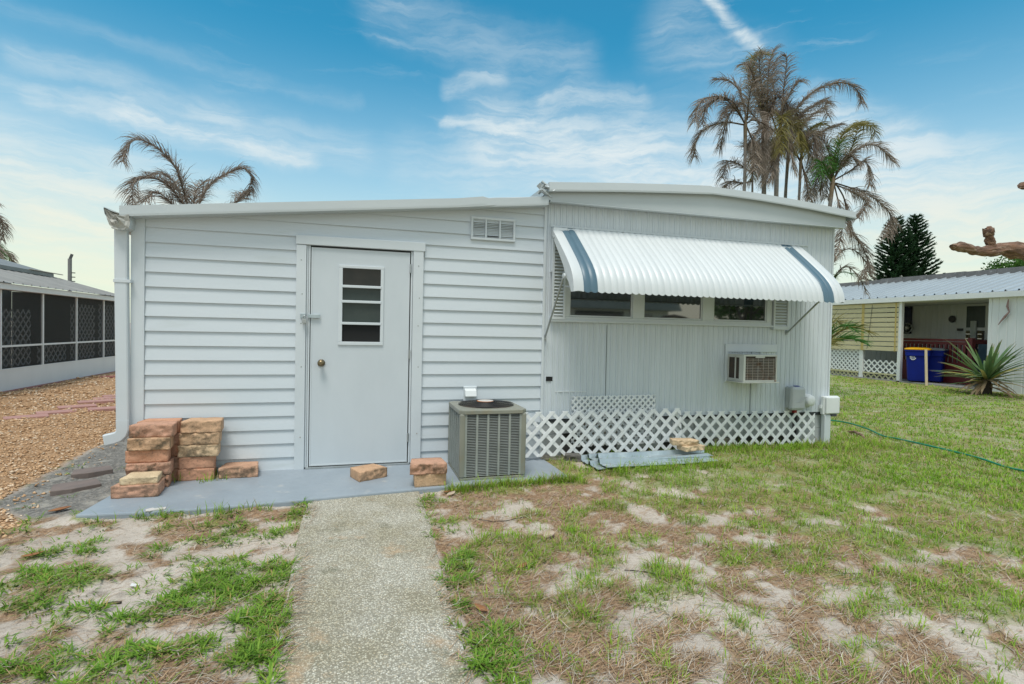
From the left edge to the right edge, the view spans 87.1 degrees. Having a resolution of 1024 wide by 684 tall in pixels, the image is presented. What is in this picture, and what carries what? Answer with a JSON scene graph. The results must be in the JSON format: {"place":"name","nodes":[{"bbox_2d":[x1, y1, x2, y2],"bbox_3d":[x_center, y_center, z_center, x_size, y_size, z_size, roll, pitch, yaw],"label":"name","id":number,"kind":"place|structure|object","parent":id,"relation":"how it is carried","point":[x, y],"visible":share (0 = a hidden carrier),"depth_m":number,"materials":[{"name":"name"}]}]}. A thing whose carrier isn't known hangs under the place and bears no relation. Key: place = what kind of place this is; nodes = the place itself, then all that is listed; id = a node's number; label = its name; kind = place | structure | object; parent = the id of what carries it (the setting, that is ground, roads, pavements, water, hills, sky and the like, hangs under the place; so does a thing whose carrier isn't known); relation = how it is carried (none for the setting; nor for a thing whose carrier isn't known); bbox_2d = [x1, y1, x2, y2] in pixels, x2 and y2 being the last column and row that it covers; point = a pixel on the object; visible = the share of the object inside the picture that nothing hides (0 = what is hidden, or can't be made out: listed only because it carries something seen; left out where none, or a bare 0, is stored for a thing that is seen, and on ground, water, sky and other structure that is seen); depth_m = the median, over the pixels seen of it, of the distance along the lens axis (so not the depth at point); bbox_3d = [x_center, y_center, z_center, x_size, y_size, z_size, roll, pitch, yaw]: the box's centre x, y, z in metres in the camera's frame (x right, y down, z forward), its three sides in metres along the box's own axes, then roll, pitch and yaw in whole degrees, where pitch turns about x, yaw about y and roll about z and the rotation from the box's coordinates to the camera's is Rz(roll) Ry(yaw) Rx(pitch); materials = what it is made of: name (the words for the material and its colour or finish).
{"place":"outdoors","nodes":[
{"label":"outdoors","id":0,"kind":"place"},
{"bbox_2d":[268,491,473,683],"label":"path","id":1,"kind":"structure","parent":0,"point":[374,615],"depth_m":2.64,"materials":[{"name":"concrete"}]},
{"bbox_2d":[0,321,1023,683],"bbox_3d":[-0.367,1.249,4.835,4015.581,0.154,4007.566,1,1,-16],"label":"ground","id":2,"kind":"structure","parent":0,"point":[114,555],"depth_m":3.27,"materials":[{"name":"green plant"}]},
{"bbox_2d":[0,204,18,262],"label":"palm tree","id":3,"kind":"object","parent":2,"relation":"on","point":[11,257],"visible":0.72,"depth_m":21.12,"materials":[{"name":"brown plant"}]},
{"bbox_2d":[3,413,48,419],"bbox_3d":[-6.887,1.080,7.636,0.480,0.060,0.260,0,2,-45],"label":"paver","id":4,"kind":"object","parent":2,"relation":"on","point":[30,416],"visible":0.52,"depth_m":7.61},
{"bbox_2d":[22,551,42,556],"bbox_3d":[-2.758,1.221,3.099,0.100,0.019,0.040,1,1,-27],"label":"dead leaf","id":5,"kind":"object","parent":2,"relation":"on","point":[32,554],"visible":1,"depth_m":3.10,"materials":[{"name":"brown plant"}]},
{"bbox_2d":[35,409,76,414],"bbox_3d":[-6.829,1.069,8.089,0.480,0.060,0.260,0,2,-45],"label":"paver","id":6,"kind":"object","parent":2,"relation":"on","point":[56,411],"visible":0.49,"depth_m":8.04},
{"bbox_2d":[0,259,114,391],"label":"screened house","id":7,"kind":"structure","parent":2,"relation":"on","point":[60,335],"depth_m":13.92,"materials":[{"name":"metal"}]},
{"bbox_2d":[2,371,114,391],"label":"curb","id":8,"kind":"structure","parent":2,"relation":"on","point":[41,385],"depth_m":11.31,"materials":[{"name":"grey concrete"}]},
{"bbox_2d":[48,506,70,511],"bbox_3d":[-3.266,1.208,3.890,0.130,0.020,0.060,0,2,-37],"label":"dead leaf","id":9,"kind":"object","parent":2,"relation":"on","point":[59,508],"visible":1,"depth_m":3.89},
{"bbox_2d":[0,375,123,537],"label":"gravel","id":10,"kind":"structure","parent":2,"relation":"on","point":[9,395],"depth_m":6.74,"materials":[{"name":"beige gravel"}]},
{"bbox_2d":[68,254,74,290],"bbox_3d":[-20.679,-1.839,25.271,0.295,4.590,0.170,1,1,-16],"label":"utility pole","id":11,"kind":"object","parent":2,"relation":"on","point":[70,272],"visible":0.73,"depth_m":25.18,"materials":[{"name":"grey metal"}]},
{"bbox_2d":[50,478,100,495],"bbox_3d":[-3.626,1.209,4.468,0.329,0.052,0.252,0,2,-45],"label":"slate flag","id":12,"kind":"object","parent":2,"relation":"on","point":[68,487],"visible":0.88,"depth_m":4.43,"materials":[{"name":"grey stone"}]},
{"bbox_2d":[57,404,96,409],"bbox_3d":[-6.913,1.043,8.564,0.480,0.060,0.260,0,2,-45],"label":"paver","id":13,"kind":"object","parent":2,"relation":"on","point":[76,406],"visible":0.56,"depth_m":8.51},
{"bbox_2d":[71,465,112,478],"bbox_3d":[-3.805,1.183,4.875,0.299,0.052,0.210,0,2,-42],"label":"slate flag","id":14,"kind":"object","parent":2,"relation":"on","point":[92,472],"visible":0.84,"depth_m":4.83,"materials":[{"name":"grey stone"}]},
{"bbox_2d":[77,399,113,403],"bbox_3d":[-7.035,1.019,9.101,0.480,0.060,0.260,0,2,-45],"label":"paver","id":15,"kind":"object","parent":2,"relation":"on","point":[102,401],"visible":0.65,"depth_m":9.06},
{"bbox_2d":[88,406,115,411],"bbox_3d":[-6.366,1.060,8.471,0.480,0.060,0.260,0,2,-39],"label":"paver","id":16,"kind":"object","parent":2,"relation":"on","point":[110,408],"visible":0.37,"depth_m":8.37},
{"bbox_2d":[93,396,115,399],"bbox_3d":[-7.178,1.019,9.601,0.480,0.060,0.260,0,2,-45],"label":"paver","id":17,"kind":"object","parent":2,"relation":"on","point":[113,397],"visible":0.23,"depth_m":9.56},
{"bbox_2d":[99,601,121,605],"bbox_3d":[-1.972,1.282,2.637,0.106,0.016,0.033,1,1,-25],"label":"twig","id":18,"kind":"object","parent":2,"relation":"on","point":[119,602],"visible":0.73,"depth_m":2.65,"materials":[{"name":"brown wood"}]},
{"bbox_2d":[109,131,262,204],"bbox_3d":[-7.186,-1.699,12.110,2.896,5.440,2.110,1,1,-28],"label":"palm tree","id":19,"kind":"object","parent":2,"relation":"on","point":[172,186],"visible":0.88,"depth_m":11.69,"materials":[{"name":"green plant"}]},
{"bbox_2d":[76,458,566,519],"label":"concrete slab","id":20,"kind":"structure","parent":2,"relation":"on","point":[281,488],"depth_m":4.36,"materials":[{"name":"grey concrete"}]},
{"bbox_2d":[110,477,164,498],"bbox_3d":[-2.881,1.129,4.173,0.317,0.095,0.224,1,1,-15],"label":"concrete block","id":21,"kind":"object","parent":20,"relation":"on","point":[118,491],"depth_m":4.08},
{"bbox_2d":[119,471,162,485],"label":"concrete block","id":22,"kind":"object","parent":21,"relation":"on","point":[146,477],"depth_m":4.12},
{"bbox_2d":[145,507,165,511],"bbox_3d":[-2.532,1.187,3.828,0.127,0.006,0.074,0,1,-35],"label":"paint chip","id":23,"kind":"object","parent":20,"relation":"on","point":[152,509],"visible":0.93,"depth_m":3.81,"materials":[{"name":"paint"}]},
{"bbox_2d":[162,473,171,486],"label":"concrete block","id":24,"kind":"object","parent":20,"relation":"on","point":[168,479],"depth_m":4.36,"materials":[{"name":"brown concrete"}]},
{"bbox_2d":[125,458,173,474],"bbox_3d":[-2.937,1.019,4.395,0.316,0.100,0.190,1,1,-16],"label":"concrete block","id":25,"kind":"object","parent":24,"relation":"on","point":[166,468],"depth_m":4.33,"materials":[{"name":"brown concrete"}]},
{"bbox_2d":[125,448,171,462],"bbox_3d":[-2.959,0.916,4.410,0.302,0.100,0.183,1,1,-17],"label":"concrete block","id":26,"kind":"object","parent":25,"relation":"on","point":[148,456],"depth_m":4.33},
{"bbox_2d":[127,436,173,450],"bbox_3d":[-2.930,0.816,4.392,0.303,0.100,0.188,1,1,-16],"label":"concrete block","id":27,"kind":"object","parent":26,"relation":"on","point":[149,443],"depth_m":4.32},
{"bbox_2d":[129,421,177,437],"bbox_3d":[-2.921,0.714,4.412,0.316,0.100,0.190,1,1,-14],"label":"concrete block","id":28,"kind":"object","parent":27,"relation":"on","point":[156,429],"depth_m":4.34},
{"bbox_2d":[172,468,178,480],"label":"concrete block","id":29,"kind":"object","parent":20,"relation":"on","point":[174,471],"depth_m":4.54,"materials":[{"name":"brown concrete"}]},
{"bbox_2d":[171,456,178,468],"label":"concrete block","id":30,"kind":"object","parent":29,"relation":"on","point":[176,462],"depth_m":4.54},
{"bbox_2d":[171,445,178,456],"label":"concrete block","id":31,"kind":"object","parent":30,"relation":"on","point":[174,450],"depth_m":4.54,"materials":[{"name":"brown concrete"}]},
{"bbox_2d":[174,432,179,444],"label":"concrete block","id":32,"kind":"object","parent":31,"relation":"on","point":[176,438],"depth_m":4.53,"materials":[{"name":"brown concrete"}]},
{"bbox_2d":[137,418,181,431],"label":"concrete block","id":33,"kind":"object","parent":32,"relation":"on","point":[179,420],"depth_m":4.57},
{"bbox_2d":[177,464,216,480],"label":"concrete block","id":34,"kind":"object","parent":20,"relation":"on","point":[194,474],"depth_m":4.56,"materials":[{"name":"brown concrete"}]},
{"bbox_2d":[179,456,215,468],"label":"concrete block","id":35,"kind":"object","parent":34,"relation":"on","point":[197,462],"depth_m":4.56,"materials":[{"name":"brown concrete"}]},
{"bbox_2d":[177,442,220,457],"bbox_3d":[-2.676,0.917,4.638,0.307,0.100,0.201,1,1,-15],"label":"concrete block","id":36,"kind":"object","parent":35,"relation":"on","point":[198,450],"depth_m":4.55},
{"bbox_2d":[179,432,221,444],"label":"concrete block","id":37,"kind":"object","parent":36,"relation":"on","point":[199,438],"depth_m":4.55,"materials":[{"name":"beige concrete"}]},
{"bbox_2d":[180,417,223,432],"bbox_3d":[-2.651,0.715,4.639,0.312,0.100,0.202,1,1,-16],"label":"concrete block","id":38,"kind":"object","parent":37,"relation":"on","point":[204,425],"depth_m":4.56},
{"bbox_2d":[218,461,258,478],"bbox_3d":[-2.393,1.125,4.745,0.312,0.097,0.202,1,1,-17],"label":"concrete block","id":39,"kind":"object","parent":20,"relation":"on","point":[240,469],"depth_m":4.67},
{"bbox_2d":[350,463,386,481],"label":"concrete block","id":40,"kind":"object","parent":20,"relation":"on","point":[367,472],"depth_m":4.71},
{"bbox_2d":[413,473,445,486],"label":"concrete block","id":41,"kind":"object","parent":20,"relation":"on","point":[427,480],"depth_m":4.52,"materials":[{"name":"beige concrete"}]},
{"bbox_2d":[410,457,446,474],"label":"concrete block","id":42,"kind":"object","parent":41,"relation":"on","point":[424,466],"depth_m":4.52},
{"bbox_2d":[448,399,525,480],"bbox_3d":[-0.250,0.881,5.079,0.619,0.660,0.639,1,1,-16],"label":"air conditioner","id":43,"kind":"object","parent":20,"relation":"on","point":[487,437],"visible":1,"depth_m":4.81,"materials":[{"name":"grey metal"}]},
{"bbox_2d":[103,180,855,472],"bbox_3d":[-0.771,-0.324,9.413,7.773,3.060,8.317,1,1,-16],"label":"mobile home","id":44,"kind":"object","parent":2,"relation":"on","point":[420,314],"visible":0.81,"depth_m":5.24,"materials":[{"name":"white plastic"}]},
{"bbox_2d":[300,247,411,465],"bbox_3d":[-1.466,0.147,5.078,1.000,2.033,0.094,1,1,-16],"label":"door","id":45,"kind":"structure","parent":44,"relation":"in","point":[360,352],"depth_m":5.11,"materials":[{"name":"paint"}]},
{"bbox_2d":[525,408,681,457],"bbox_3d":[0.935,0.955,5.724,1.982,0.463,0.058,1,1,-16],"label":"lattice panel","id":46,"kind":"object","parent":44,"relation":"attached to","point":[595,429],"visible":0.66,"depth_m":5.72,"materials":[{"name":"white plastic"}]},
{"bbox_2d":[571,395,655,446],"bbox_3d":[1.109,0.849,5.844,1.003,0.546,0.018,1,1,-16],"label":"lattice panel","id":47,"kind":"object","parent":44,"relation":"attached to","point":[611,410],"visible":0.6,"depth_m":5.83,"materials":[{"name":"white plastic"}]},
{"bbox_2d":[549,228,789,327],"bbox_3d":[1.858,-0.679,6.019,3.030,0.975,0.056,1,1,-16],"label":"window","id":48,"kind":"structure","parent":44,"relation":"in","point":[581,306],"depth_m":5.98,"materials":[{"name":"white glass"}]},
{"bbox_2d":[544,225,844,339],"bbox_3d":[2.041,-0.592,5.766,3.356,1.195,0.672,1,1,-16],"label":"window awning","id":49,"kind":"object","parent":44,"relation":"attached to","point":[603,262],"depth_m":5.60,"materials":[{"name":"white metal"}]},
{"bbox_2d":[672,410,814,445],"bbox_3d":[2.745,1.007,6.298,1.976,0.431,0.032,1,1,-16],"label":"lattice panel","id":50,"kind":"object","parent":44,"relation":"attached to","point":[732,426],"visible":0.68,"depth_m":6.30,"materials":[{"name":"white plastic"}]},
{"bbox_2d":[724,344,779,382],"bbox_3d":[2.843,0.249,6.191,0.715,0.442,0.296,1,1,-16],"label":"window air conditioner","id":51,"kind":"object","parent":44,"relation":"attached to","point":[761,367],"depth_m":6.09,"materials":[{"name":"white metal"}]},
{"bbox_2d":[785,385,805,412],"bbox_3d":[3.389,0.685,6.435,0.230,0.332,0.151,1,1,-16],"label":"utility box","id":52,"kind":"object","parent":44,"relation":"attached to","point":[795,397],"visible":1,"depth_m":6.37,"materials":[{"name":"grey plastic"}]},
{"bbox_2d":[805,394,815,406],"bbox_3d":[3.578,0.709,6.518,0.190,0.156,0.104,1,1,-16],"label":"round socket cover","id":53,"kind":"object","parent":44,"relation":"attached to","point":[810,400],"visible":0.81,"depth_m":6.48,"materials":[{"name":"white plastic"}]},
{"bbox_2d":[819,396,839,442],"bbox_3d":[3.896,0.978,6.616,0.262,0.630,0.081,1,1,-16],"label":"outlet box","id":54,"kind":"object","parent":44,"relation":"attached to","point":[829,406],"visible":0.9,"depth_m":6.58,"materials":[{"name":"white plastic"}]},
{"bbox_2d":[475,603,487,610],"bbox_3d":[-0.152,1.304,2.640,0.040,0.019,0.080,0,2,-44],"label":"dead leaf","id":55,"kind":"object","parent":2,"relation":"on","point":[481,606],"visible":1,"depth_m":2.65,"materials":[{"name":"brown plant"}]},
{"bbox_2d":[479,517,526,521],"bbox_3d":[-0.058,1.286,3.906,0.365,0.016,0.046,1,1,-10],"label":"twig","id":56,"kind":"object","parent":2,"relation":"on","point":[505,520],"visible":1,"depth_m":3.89,"materials":[{"name":"brown wood"}]},
{"bbox_2d":[0,374,1023,683],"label":"grass","id":57,"kind":"structure","parent":2,"relation":"on","point":[258,646],"depth_m":3.22,"materials":[{"name":"green plant"}]},
{"bbox_2d":[541,454,564,459],"bbox_3d":[0.471,1.214,5.626,0.341,0.051,0.131,1,1,1],"label":"broken board","id":58,"kind":"object","parent":57,"relation":"on","point":[544,456],"visible":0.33,"depth_m":5.58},
{"bbox_2d":[0,432,1023,683],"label":"dead grass","id":59,"kind":"structure","parent":2,"relation":"on","point":[576,646],"depth_m":2.59,"materials":[{"name":"plant"}]},
{"bbox_2d":[543,530,554,537],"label":"dead leaf","id":60,"kind":"object","parent":2,"relation":"on","point":[551,532],"visible":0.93,"depth_m":3.60,"materials":[{"name":"beige plant"}]},
{"bbox_2d":[564,453,580,461],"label":"concrete block","id":61,"kind":"object","parent":2,"relation":"on","point":[572,456],"depth_m":5.50,"materials":[{"name":"grey concrete"}]},
{"bbox_2d":[581,455,662,469],"bbox_3d":[1.383,1.205,5.589,1.350,0.052,0.470,1,1,-19],"label":"metal sheet","id":62,"kind":"object","parent":2,"relation":"on","point":[597,465],"visible":0.18,"depth_m":5.32,"materials":[{"name":"metal"}]},
{"bbox_2d":[587,451,717,467],"bbox_3d":[1.446,1.186,5.555,1.280,0.057,0.470,1,1,-18],"label":"metal sheet","id":63,"kind":"object","parent":62,"relation":"on","point":[613,462],"visible":0.6,"depth_m":5.44,"materials":[{"name":"metal"}]},
{"bbox_2d":[596,449,712,458],"bbox_3d":[1.488,1.167,5.606,1.264,0.053,0.254,1,1,-16],"label":"metal sheet","id":64,"kind":"object","parent":63,"relation":"on","point":[641,454],"visible":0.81,"depth_m":5.62,"materials":[{"name":"metal"}]},
{"bbox_2d":[677,444,704,451],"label":"concrete block","id":65,"kind":"object","parent":64,"relation":"on","point":[692,448],"depth_m":5.67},
{"bbox_2d":[669,438,698,445],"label":"concrete block","id":66,"kind":"object","parent":65,"relation":"on","point":[682,441],"depth_m":5.68,"materials":[{"name":"beige concrete"}]},
{"bbox_2d":[625,569,690,579],"bbox_3d":[0.826,1.312,3.048,0.372,0.023,0.030,2,1,23],"label":"twig","id":67,"kind":"object","parent":2,"relation":"on","point":[648,572],"visible":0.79,"depth_m":3.09,"materials":[{"name":"brown wood"}]},
{"bbox_2d":[684,72,778,190],"bbox_3d":[4.359,-2.214,11.223,2.357,6.974,1.370,1,1,-16],"label":"palm tree","id":68,"kind":"object","parent":2,"relation":"on","point":[709,102],"visible":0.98,"depth_m":11.14,"materials":[{"name":"brown plant"}]},
{"bbox_2d":[713,136,769,191],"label":"palm tree","id":69,"kind":"object","parent":2,"relation":"on","point":[728,183],"visible":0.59,"depth_m":11.91,"materials":[{"name":"brown plant"}]},
{"bbox_2d":[714,43,798,193],"bbox_3d":[5.309,-2.788,12.080,2.428,8.125,1.377,1,1,-16],"label":"palm tree","id":70,"kind":"object","parent":2,"relation":"on","point":[760,55],"visible":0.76,"depth_m":11.94,"materials":[{"name":"brown plant"}]},
{"bbox_2d":[755,117,847,202],"bbox_3d":[6.682,-1.946,12.262,2.382,6.490,1.371,1,1,-16],"label":"palm tree","id":71,"kind":"object","parent":2,"relation":"on","point":[814,143],"visible":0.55,"depth_m":12.00,"materials":[{"name":"brown plant"}]},
{"bbox_2d":[767,104,837,197],"bbox_3d":[6.796,-2.263,12.838,2.573,7.104,1.191,1,1,-16],"label":"palm tree","id":72,"kind":"object","parent":2,"relation":"on","point":[809,118],"visible":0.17,"depth_m":12.66,"materials":[{"name":"brown plant"}]},
{"bbox_2d":[738,50,869,196],"bbox_3d":[6.352,-2.577,12.041,3.081,7.748,1.544,1,1,-16],"label":"palm tree","id":73,"kind":"object","parent":2,"relation":"on","point":[781,120],"visible":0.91,"depth_m":11.67,"materials":[{"name":"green plant"}]},
{"bbox_2d":[803,118,902,287],"bbox_3d":[7.397,-1.970,12.180,2.503,6.578,1.592,1,1,-16],"label":"palm tree","id":74,"kind":"object","parent":2,"relation":"on","point":[833,163],"visible":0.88,"depth_m":11.92,"materials":[{"name":"green plant"}]},
{"bbox_2d":[834,244,873,298],"bbox_3d":[7.375,-0.434,12.074,1.272,3.504,0.721,2,1,25],"label":"palm sprout","id":75,"kind":"object","parent":2,"relation":"on","point":[836,274],"visible":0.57,"depth_m":11.98,"materials":[{"name":"green plant"}]},
{"bbox_2d":[831,312,878,349],"bbox_3d":[5.846,0.275,10.330,2.047,2.096,2.022,1,1,-16],"label":"palm shrub","id":76,"kind":"object","parent":2,"relation":"on","point":[834,340],"visible":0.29,"depth_m":9.88,"materials":[{"name":"green plant"}]},
{"bbox_2d":[847,431,865,438],"bbox_3d":[4.708,1.282,7.330,0.101,0.090,1.082,2,1,22],"label":"fallen branch","id":77,"kind":"object","parent":2,"relation":"on","point":[857,433],"visible":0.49,"depth_m":7.38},
{"bbox_2d":[867,214,925,280],"bbox_3d":[26.076,-3.716,36.767,4.425,9.774,4.624,1,1,-16],"label":"pine tree","id":78,"kind":"object","parent":2,"relation":"on","point":[895,250],"visible":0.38,"depth_m":36.22,"materials":[{"name":"green plant"}]},
{"bbox_2d":[888,213,943,276],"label":"pine tree","id":79,"kind":"object","parent":2,"relation":"on","point":[925,257],"visible":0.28,"depth_m":36.33,"materials":[{"name":"green plant"}]},
{"bbox_2d":[924,350,927,385],"bbox_3d":[12.561,0.793,16.333,0.065,1.124,0.160,2,1,16],"label":"wooden stake","id":80,"kind":"object","parent":2,"relation":"on","point":[926,368],"visible":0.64,"depth_m":16.32,"materials":[{"name":"brown wood"}]},
{"bbox_2d":[830,266,1023,393],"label":"porch house","id":81,"kind":"structure","parent":2,"relation":"on","point":[974,303],"depth_m":17.71,"materials":[{"name":"white metal"}]},
{"bbox_2d":[904,323,912,332],"bbox_3d":[14.034,-0.497,19.116,0.080,0.366,0.360,1,1,-16],"label":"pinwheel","id":82,"kind":"object","parent":81,"relation":"hanging from","point":[909,327],"visible":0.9,"depth_m":19.08,"materials":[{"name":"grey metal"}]},
{"bbox_2d":[904,347,932,381],"bbox_3d":[12.916,0.721,17.091,0.823,1.093,0.670,0,2,-44],"label":"wheeled bin","id":83,"kind":"object","parent":81,"relation":"on","point":[915,360],"visible":0.91,"depth_m":16.86,"materials":[{"name":"blue plastic"}]},
{"bbox_2d":[929,348,948,381],"bbox_3d":[13.425,0.730,17.132,0.823,1.093,0.670,0,2,-40],"label":"wheeled bin","id":84,"kind":"object","parent":81,"relation":"on","point":[938,356],"visible":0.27,"depth_m":16.81,"materials":[{"name":"blue plastic"}]},
{"bbox_2d":[902,338,986,385],"bbox_3d":[13.950,0.573,17.323,1.000,1.425,2.180,1,1,-16],"label":"porch railing","id":85,"kind":"object","parent":81,"relation":"on","point":[951,378],"visible":0.57,"depth_m":16.75,"materials":[{"name":"red paint"}]},
{"bbox_2d":[948,315,955,322],"bbox_3d":[14.536,-0.758,17.777,0.060,0.240,0.240,1,1,-16],"label":"wall ornament","id":86,"kind":"object","parent":81,"relation":"attached to","point":[952,319],"depth_m":17.75,"materials":[{"name":"black paint"}]},
{"bbox_2d":[961,303,988,376],"bbox_3d":[14.705,0.026,17.077,0.100,2.470,0.840,1,1,-16],"label":"porch door","id":87,"kind":"structure","parent":81,"relation":"in","point":[975,316],"depth_m":17.06,"materials":[{"name":"white glass"}]},
{"bbox_2d":[998,299,1009,324],"bbox_3d":[13.356,-0.808,14.619,0.058,0.695,0.272,1,1,-16],"label":"wind chime","id":88,"kind":"object","parent":81,"relation":"hanging from","point":[1005,315],"visible":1,"depth_m":14.54},
{"bbox_2d":[831,420,1023,471],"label":"garden hose","id":89,"kind":"object","parent":2,"relation":"on","point":[1016,469],"visible":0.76,"depth_m":6.55,"materials":[{"name":"green rubber"}]},
{"bbox_2d":[935,340,1023,397],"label":"yucca plant","id":90,"kind":"object","parent":2,"relation":"on","point":[991,370],"visible":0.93,"depth_m":13.87,"materials":[{"name":"green plant"}]},
{"bbox_2d":[949,182,1023,260],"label":"dead tree","id":91,"kind":"object","parent":2,"relation":"on","point":[1008,250],"visible":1,"depth_m":11.04,"materials":[{"name":"brown wood"}]},
{"bbox_2d":[981,255,1023,269],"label":"leafy tree","id":92,"kind":"object","parent":2,"relation":"on","point":[1016,263],"visible":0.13,"depth_m":29.02,"materials":[{"name":"green plant"}]},
{"bbox_2d":[0,0,1023,316],"label":"sky","id":93,"kind":"structure","parent":0,"point":[328,100],"materials":[{"name":"blue"}]}
]}

